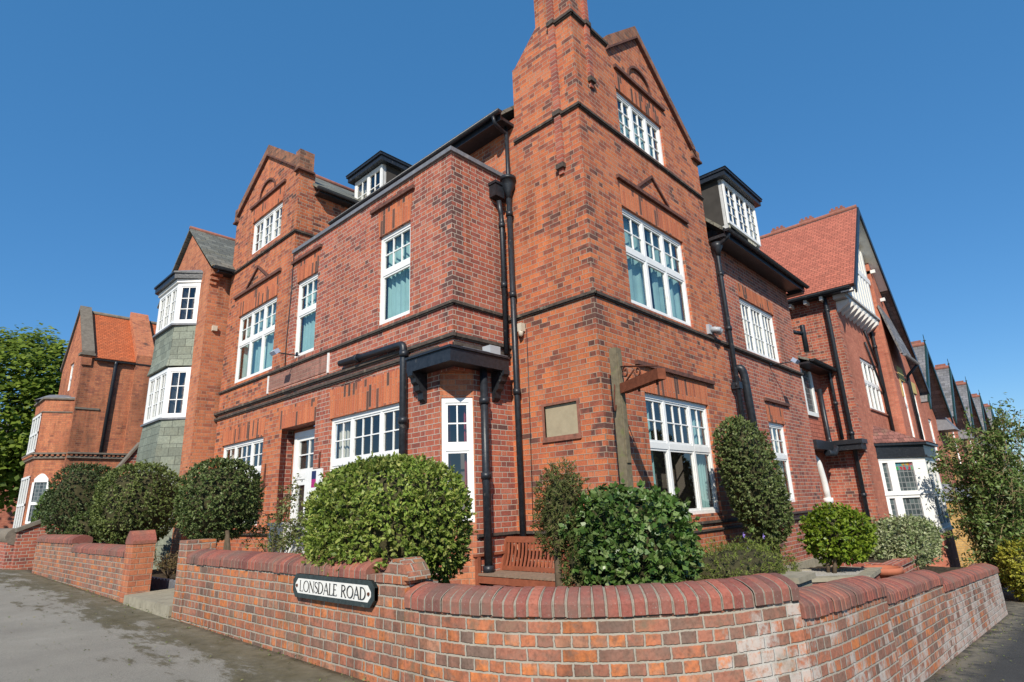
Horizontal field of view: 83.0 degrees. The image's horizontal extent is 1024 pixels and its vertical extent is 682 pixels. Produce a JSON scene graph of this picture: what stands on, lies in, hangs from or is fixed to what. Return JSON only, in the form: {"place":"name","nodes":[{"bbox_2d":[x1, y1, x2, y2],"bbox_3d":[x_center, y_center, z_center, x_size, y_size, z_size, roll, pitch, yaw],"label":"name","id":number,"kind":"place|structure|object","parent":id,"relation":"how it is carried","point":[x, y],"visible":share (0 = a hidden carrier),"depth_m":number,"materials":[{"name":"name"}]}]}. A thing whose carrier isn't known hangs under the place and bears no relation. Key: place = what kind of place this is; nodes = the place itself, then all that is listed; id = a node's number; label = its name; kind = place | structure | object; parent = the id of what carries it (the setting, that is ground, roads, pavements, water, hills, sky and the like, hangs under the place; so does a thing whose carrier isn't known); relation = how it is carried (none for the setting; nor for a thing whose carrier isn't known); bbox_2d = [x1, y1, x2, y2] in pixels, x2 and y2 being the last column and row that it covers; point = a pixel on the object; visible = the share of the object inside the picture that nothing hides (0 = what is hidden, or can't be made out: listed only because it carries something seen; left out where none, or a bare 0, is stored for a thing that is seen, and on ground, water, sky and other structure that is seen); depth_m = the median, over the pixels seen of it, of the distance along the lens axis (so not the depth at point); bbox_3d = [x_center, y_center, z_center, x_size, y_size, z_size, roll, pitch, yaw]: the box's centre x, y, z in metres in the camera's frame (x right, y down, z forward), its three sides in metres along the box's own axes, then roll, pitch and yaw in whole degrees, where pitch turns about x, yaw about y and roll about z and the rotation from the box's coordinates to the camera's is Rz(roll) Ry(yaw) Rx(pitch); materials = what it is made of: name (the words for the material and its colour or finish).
{"place":"outdoors","nodes":[
{"label":"outdoors","id":0,"kind":"place"},
{"bbox_2d":[0,569,1023,681],"bbox_3d":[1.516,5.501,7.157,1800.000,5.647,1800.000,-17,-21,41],"label":"pavement","id":1,"kind":"structure","parent":0,"point":[25,655],"depth_m":6.25,"materials":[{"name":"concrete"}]},
{"bbox_2d":[0,528,16,568],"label":"front wall","id":2,"kind":"structure","parent":1,"relation":"on","point":[7,538],"depth_m":15.55,"materials":[{"name":"brick"}]},
{"bbox_2d":[0,423,17,527],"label":"brick house","id":3,"kind":"structure","parent":1,"relation":"on","point":[6,520],"depth_m":50.88,"materials":[{"name":"brick"}]},
{"bbox_2d":[0,320,68,519],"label":"leafy tree","id":4,"kind":"object","parent":1,"relation":"on","point":[32,359],"visible":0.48,"depth_m":40.93,"materials":[{"name":"green plant"}]},
{"bbox_2d":[30,489,53,522],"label":"clipped shrub","id":5,"kind":"object","parent":1,"relation":"on","point":[37,510],"visible":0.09,"depth_m":17.47,"materials":[{"name":"green plant"}]},
{"bbox_2d":[10,442,138,569],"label":"boundary wall","id":6,"kind":"structure","parent":1,"relation":"on","point":[25,544],"depth_m":15.55,"materials":[{"name":"brick"}]},
{"bbox_2d":[13,305,156,527],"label":"brick house","id":7,"kind":"structure","parent":1,"relation":"on","point":[93,411],"depth_m":26.16,"materials":[{"name":"red brick"}]},
{"bbox_2d":[13,476,29,527],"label":"window","id":8,"kind":"structure","parent":7,"relation":"in","point":[25,481],"depth_m":24.71,"materials":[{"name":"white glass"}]},
{"bbox_2d":[26,413,41,454],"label":"window","id":9,"kind":"structure","parent":7,"relation":"in","point":[33,437],"depth_m":25.48,"materials":[{"name":"white glass"}]},
{"bbox_2d":[25,474,48,523],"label":"window","id":10,"kind":"structure","parent":7,"relation":"in","point":[40,483],"depth_m":24.26,"materials":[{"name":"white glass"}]},
{"bbox_2d":[68,364,73,390],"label":"window","id":11,"kind":"structure","parent":7,"relation":"in","point":[73,364],"depth_m":27.51,"materials":[{"name":"white paint"}]},
{"bbox_2d":[32,530,156,602],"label":"garden wall","id":12,"kind":"structure","parent":1,"relation":"on","point":[118,571],"depth_m":10.36,"materials":[{"name":"brick"}]},
{"bbox_2d":[123,588,174,618],"bbox_3d":[-4.966,4.118,8.510,2.080,0.720,0.870,-17,-21,41],"label":"entrance step","id":13,"kind":"object","parent":1,"relation":"on","point":[156,602],"visible":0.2,"depth_m":8.39,"materials":[{"name":"stone"}]},
{"bbox_2d":[1,573,1023,681],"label":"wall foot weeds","id":14,"kind":"object","parent":1,"relation":"on","point":[363,679],"depth_m":7.05,"materials":[{"name":"green plant"}]},
{"bbox_2d":[153,547,177,578],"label":"dry plant","id":15,"kind":"object","parent":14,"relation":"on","point":[171,564],"visible":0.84,"depth_m":11.27,"materials":[{"name":"brown plant"}]},
{"bbox_2d":[171,539,1007,681],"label":"garden wall","id":16,"kind":"structure","parent":1,"relation":"on","point":[414,624],"depth_m":4.29,"materials":[{"name":"brick"}]},
{"bbox_2d":[293,573,377,607],"bbox_3d":[-1.600,2.204,5.143,1.360,0.207,0.050,-17,-21,41],"label":"street sign","id":17,"kind":"object","parent":16,"relation":"attached to","point":[354,592],"visible":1,"depth_m":5.05,"materials":[{"name":"metal"}]},
{"bbox_2d":[793,325,867,504],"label":"link building","id":18,"kind":"structure","parent":1,"relation":"on","point":[812,369],"depth_m":16.28,"materials":[{"name":"red brick"}]},
{"bbox_2d":[800,368,818,417],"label":"window","id":19,"kind":"structure","parent":18,"relation":"in","point":[807,381],"depth_m":16.30,"materials":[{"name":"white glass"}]},
{"bbox_2d":[760,204,960,566],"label":"brick house","id":20,"kind":"structure","parent":1,"relation":"on","point":[843,308],"depth_m":17.92,"materials":[{"name":"red brick"}]},
{"bbox_2d":[860,358,887,415],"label":"window","id":21,"kind":"structure","parent":20,"relation":"in","point":[871,382],"depth_m":19.09,"materials":[{"name":"white paint"}]},
{"bbox_2d":[901,382,914,436],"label":"window","id":22,"kind":"structure","parent":20,"relation":"in","point":[901,382],"depth_m":20.45,"materials":[{"name":"white paint"}]},
{"bbox_2d":[873,426,960,566],"bbox_3d":[12.761,5.182,17.929,1.242,5.020,4.390,-17,-21,41],"label":"bay window","id":23,"kind":"structure","parent":20,"relation":"in","point":[909,489],"depth_m":17.24,"materials":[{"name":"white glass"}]},
{"bbox_2d":[914,395,924,439],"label":"window","id":24,"kind":"structure","parent":20,"relation":"in","point":[914,395],"depth_m":21.86,"materials":[{"name":"white paint"}]},
{"bbox_2d":[911,336,985,566],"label":"terraced house","id":25,"kind":"structure","parent":1,"relation":"on","point":[936,410],"depth_m":25.23,"materials":[{"name":"red brick"}]},
{"bbox_2d":[928,419,939,459],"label":"window","id":26,"kind":"structure","parent":25,"relation":"in","point":[930,425],"depth_m":25.31,"materials":[{"name":"white paint"}]},
{"bbox_2d":[942,482,985,566],"bbox_3d":[17.990,7.668,22.822,1.000,4.100,3.100,-17,-21,41],"label":"bay window","id":27,"kind":"structure","parent":25,"relation":"in","point":[961,546],"depth_m":22.03,"materials":[{"name":"yellow brick"}]},
{"bbox_2d":[935,359,977,490],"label":"terraced house","id":28,"kind":"structure","parent":1,"relation":"on","point":[950,390],"depth_m":29.91,"materials":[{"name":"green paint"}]},
{"bbox_2d":[918,392,1023,591],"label":"tall loose shrub","id":29,"kind":"object","parent":1,"relation":"on","point":[987,519],"visible":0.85,"depth_m":15.54,"materials":[{"name":"green plant"}]},
{"bbox_2d":[955,377,990,478],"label":"terraced house","id":30,"kind":"structure","parent":1,"relation":"on","point":[965,394],"depth_m":34.50,"materials":[{"name":"green paint"}]},
{"bbox_2d":[971,390,992,463],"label":"terraced house","id":31,"kind":"structure","parent":1,"relation":"on","point":[980,407],"depth_m":38.96,"materials":[{"name":"green paint"}]},
{"bbox_2d":[984,401,1006,452],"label":"terraced house","id":32,"kind":"structure","parent":1,"relation":"on","point":[990,413],"depth_m":43.72,"materials":[{"name":"green paint"}]},
{"bbox_2d":[993,536,1023,601],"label":"golden shrub","id":33,"kind":"object","parent":1,"relation":"on","point":[1013,569],"visible":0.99,"depth_m":14.22,"materials":[{"name":"yellow plant"}]},
{"bbox_2d":[0,0,1023,480],"label":"sky","id":34,"kind":"structure","parent":0,"point":[127,126],"materials":[{"name":"blue"}]},
{"bbox_2d":[150,566,964,590],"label":"garden soil","id":35,"kind":"structure","parent":0,"point":[936,569],"depth_m":12.42,"materials":[{"name":"brown soil"}]},
{"bbox_2d":[39,461,115,533],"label":"clipped shrub","id":36,"kind":"object","parent":35,"relation":"on","point":[73,493],"visible":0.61,"depth_m":14.94,"materials":[{"name":"green plant"}]},
{"bbox_2d":[65,506,107,542],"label":"shrub","id":37,"kind":"object","parent":35,"relation":"on","point":[80,524],"visible":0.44,"depth_m":13.45,"materials":[{"name":"green plant"}]},
{"bbox_2d":[87,459,181,544],"bbox_3d":[-8.168,3.845,12.554,1.824,2.505,1.793,-17,-21,41],"label":"clipped shrub","id":38,"kind":"object","parent":35,"relation":"on","point":[136,499],"visible":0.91,"depth_m":12.20,"materials":[{"name":"green plant"}]},
{"bbox_2d":[150,576,174,589],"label":"edging stones","id":39,"kind":"object","parent":35,"relation":"on","point":[158,583],"visible":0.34,"depth_m":9.92,"materials":[{"name":"black stone"}]},
{"bbox_2d":[295,450,478,582],"bbox_3d":[-1.241,2.100,5.760,1.851,2.025,1.554,-17,-21,41],"label":"clipped shrub","id":40,"kind":"object","parent":35,"relation":"on","point":[382,506],"visible":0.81,"depth_m":5.35,"materials":[{"name":"green plant"}]},
{"bbox_2d":[136,0,824,586],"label":"brick house","id":41,"kind":"structure","parent":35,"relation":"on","point":[476,302],"depth_m":10.92,"materials":[{"name":"red brick"}]},
{"bbox_2d":[147,381,154,419],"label":"bay window","id":42,"kind":"structure","parent":41,"relation":"in","point":[154,381],"depth_m":16.60,"materials":[{"name":"white paint"}]},
{"bbox_2d":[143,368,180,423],"bbox_3d":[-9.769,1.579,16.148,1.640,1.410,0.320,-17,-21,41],"label":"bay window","id":43,"kind":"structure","parent":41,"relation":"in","point":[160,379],"depth_m":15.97,"materials":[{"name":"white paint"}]},
{"bbox_2d":[155,283,190,333],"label":"bay window","id":44,"kind":"structure","parent":41,"relation":"in","point":[169,299],"depth_m":16.67,"materials":[{"name":"white paint"}]},
{"bbox_2d":[162,367,190,417],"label":"bay window","id":45,"kind":"structure","parent":41,"relation":"in","point":[185,372],"depth_m":15.60,"materials":[{"name":"white paint"}]},
{"bbox_2d":[174,282,200,322],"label":"bay window","id":46,"kind":"structure","parent":41,"relation":"in","point":[195,287],"depth_m":16.28,"materials":[{"name":"white paint"}]},
{"bbox_2d":[223,437,293,524],"bbox_3d":[-6.096,3.420,13.966,2.390,1.970,0.900,-17,-21,41],"label":"window","id":47,"kind":"structure","parent":41,"relation":"in","point":[250,450],"depth_m":14.17,"materials":[{"name":"white paint"}]},
{"bbox_2d":[252,202,282,254],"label":"window","id":48,"kind":"structure","parent":41,"relation":"in","point":[269,226],"depth_m":15.34,"materials":[{"name":"white paint"}]},
{"bbox_2d":[235,297,302,382],"bbox_3d":[-6.074,0.086,14.759,2.260,1.870,0.900,-17,-21,41],"label":"window","id":49,"kind":"structure","parent":41,"relation":"in","point":[257,343],"depth_m":14.63,"materials":[{"name":"white paint"}]},
{"bbox_2d":[290,429,314,521],"bbox_3d":[-4.214,3.188,11.901,1.200,2.700,0.090,-17,-21,41],"label":"door","id":50,"kind":"structure","parent":41,"relation":"in","point":[304,440],"depth_m":12.22,"materials":[{"name":"white paint"}]},
{"bbox_2d":[295,273,317,357],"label":"window","id":51,"kind":"structure","parent":41,"relation":"in","point":[308,314],"depth_m":12.97,"materials":[{"name":"white paint"}]},
{"bbox_2d":[330,403,398,481],"bbox_3d":[-2.293,2.306,10.537,2.390,2.040,0.900,-17,-21,41],"label":"window","id":52,"kind":"structure","parent":41,"relation":"in","point":[377,430],"depth_m":11.04,"materials":[{"name":"white paint"}]},
{"bbox_2d":[380,222,410,324],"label":"window","id":53,"kind":"structure","parent":41,"relation":"in","point":[395,246],"depth_m":10.80,"materials":[{"name":"white paint"}]},
{"bbox_2d":[441,397,474,521],"bbox_3d":[-0.888,1.917,9.260,0.900,1.920,0.526,-64,-63,72],"label":"window","id":54,"kind":"structure","parent":41,"relation":"in","point":[456,413],"depth_m":9.03,"materials":[{"name":"white paint"}]},
{"bbox_2d":[616,91,663,165],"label":"window","id":55,"kind":"structure","parent":41,"relation":"in","point":[634,125],"depth_m":11.76,"materials":[{"name":"white paint"}]},
{"bbox_2d":[622,208,690,325],"bbox_3d":[2.382,-1.227,11.100,0.900,1.870,2.300,-17,-21,41],"label":"window","id":56,"kind":"structure","parent":41,"relation":"in","point":[655,279],"depth_m":10.98,"materials":[{"name":"white paint"}]},
{"bbox_2d":[645,393,718,514],"bbox_3d":[2.619,2.072,10.277,0.900,2.000,2.340,-17,-21,41],"label":"window","id":57,"kind":"structure","parent":41,"relation":"in","point":[679,452],"depth_m":10.73,"materials":[{"name":"white paint"}]},
{"bbox_2d":[739,298,779,362],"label":"window","id":58,"kind":"structure","parent":41,"relation":"in","point":[757,332],"depth_m":14.40,"materials":[{"name":"white paint"}]},
{"bbox_2d":[768,422,794,501],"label":"window","id":59,"kind":"structure","parent":41,"relation":"in","point":[773,427],"depth_m":13.71,"materials":[{"name":"white paint"}]},
{"bbox_2d":[473,536,575,587],"bbox_3d":[0.312,3.243,8.064,1.730,0.942,0.709,-17,-21,41],"label":"garden bench","id":60,"kind":"object","parent":35,"relation":"on","point":[502,576],"visible":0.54,"depth_m":8.35,"materials":[{"name":"brown wood"}]},
{"bbox_2d":[528,457,591,586],"bbox_3d":[0.495,2.042,5.549,0.662,1.870,0.686,-17,-21,41],"label":"conifer bush","id":61,"kind":"object","parent":35,"relation":"on","point":[561,493],"visible":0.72,"depth_m":5.54,"materials":[{"name":"green plant"}]},
{"bbox_2d":[557,519,602,586],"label":"conifer bush","id":62,"kind":"object","parent":35,"relation":"on","point":[572,562],"visible":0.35,"depth_m":5.28,"materials":[{"name":"green plant"}]},
{"bbox_2d":[556,478,704,586],"bbox_3d":[1.095,1.875,5.447,1.282,1.152,1.236,-17,-21,41],"label":"ivy bush","id":63,"kind":"object","parent":35,"relation":"on","point":[641,534],"visible":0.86,"depth_m":5.09,"materials":[{"name":"green plant"}]},
{"bbox_2d":[609,347,665,488],"bbox_3d":[1.719,1.824,7.476,0.236,3.840,1.158,4,-17,-20],"label":"sign post","id":64,"kind":"object","parent":35,"relation":"on","point":[621,387],"visible":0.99,"depth_m":8.04,"materials":[{"name":"wood"}]},
{"bbox_2d":[686,535,801,580],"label":"hedge","id":65,"kind":"object","parent":35,"relation":"on","point":[724,563],"visible":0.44,"depth_m":6.52,"materials":[{"name":"green plant"}]},
{"bbox_2d":[734,527,771,551],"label":"flowering plant","id":66,"kind":"object","parent":35,"relation":"on","point":[751,530],"visible":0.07,"depth_m":9.35,"materials":[{"name":"green plant"}]},
{"bbox_2d":[712,414,794,554],"bbox_3d":[4.218,2.821,9.907,0.985,3.070,1.977,-17,-21,41],"label":"tall shrub","id":67,"kind":"object","parent":35,"relation":"on","point":[757,494],"visible":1,"depth_m":9.69,"materials":[{"name":"green plant"}]},
{"bbox_2d":[781,571,815,586],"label":"stone kerb","id":68,"kind":"structure","parent":35,"relation":"on","point":[801,579],"depth_m":6.50,"materials":[{"name":"stone"}]},
{"bbox_2d":[788,567,881,584],"bbox_3d":[5.239,4.285,9.159,1.430,1.150,1.769,-10,-18,25],"label":"brick planter","id":69,"kind":"object","parent":35,"relation":"on","point":[823,575],"visible":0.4,"depth_m":9.36,"materials":[{"name":"stone"}]},
{"bbox_2d":[797,502,878,572],"bbox_3d":[5.482,3.300,9.733,1.200,1.174,1.127,-17,-21,41],"label":"lime bush","id":70,"kind":"object","parent":69,"relation":"on","point":[834,537],"visible":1,"depth_m":9.49,"materials":[{"name":"green plant"}]},
{"bbox_2d":[831,556,919,572],"bbox_3d":[7.573,5.009,11.864,1.150,1.050,2.300,-17,-21,41],"label":"brick planter","id":71,"kind":"object","parent":35,"relation":"on","point":[906,564],"visible":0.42,"depth_m":11.45,"materials":[{"name":"brick"}]},
{"bbox_2d":[863,513,947,569],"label":"variegated hedge","id":72,"kind":"object","parent":71,"relation":"on","point":[906,536],"visible":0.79,"depth_m":12.47,"materials":[{"name":"green plant"}]},
{"bbox_2d":[861,565,903,578],"bbox_3d":[6.330,4.121,9.820,0.620,0.540,0.620,-17,-21,41],"label":"plant pot","id":73,"kind":"object","parent":35,"relation":"on","point":[887,571],"visible":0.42,"depth_m":9.63,"materials":[{"name":"ceramic"}]},
{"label":"garden path","id":74,"kind":"structure","parent":0,"visible":0},
{"bbox_2d":[172,454,264,549],"bbox_3d":[-4.744,2.900,9.326,1.378,2.106,1.324,-17,-21,41],"label":"clipped shrub","id":75,"kind":"object","parent":74,"relation":"on","point":[222,500],"visible":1,"depth_m":9.09,"materials":[{"name":"green plant"}]},
{"bbox_2d":[239,473,320,553],"bbox_3d":[-3.740,3.053,9.368,2.150,1.757,0.845,-13,-19,33],"label":"sparse shrub","id":76,"kind":"object","parent":74,"relation":"on","point":[282,543],"visible":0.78,"depth_m":9.30,"materials":[{"name":"green plant"}]},
{"bbox_2d":[267,522,306,553],"bbox_3d":[-3.880,3.725,9.937,1.260,1.170,0.160,-17,-21,41],"label":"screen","id":77,"kind":"object","parent":74,"relation":"on","point":[292,546],"visible":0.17,"depth_m":9.90,"materials":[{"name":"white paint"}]},
{"bbox_2d":[303,468,322,549],"bbox_3d":[-3.694,3.432,10.638,0.620,2.100,0.034,-17,-21,41],"label":"sign","id":78,"kind":"object","parent":74,"relation":"on","point":[312,477],"visible":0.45,"depth_m":10.89,"materials":[{"name":"white paint"}]}
]}

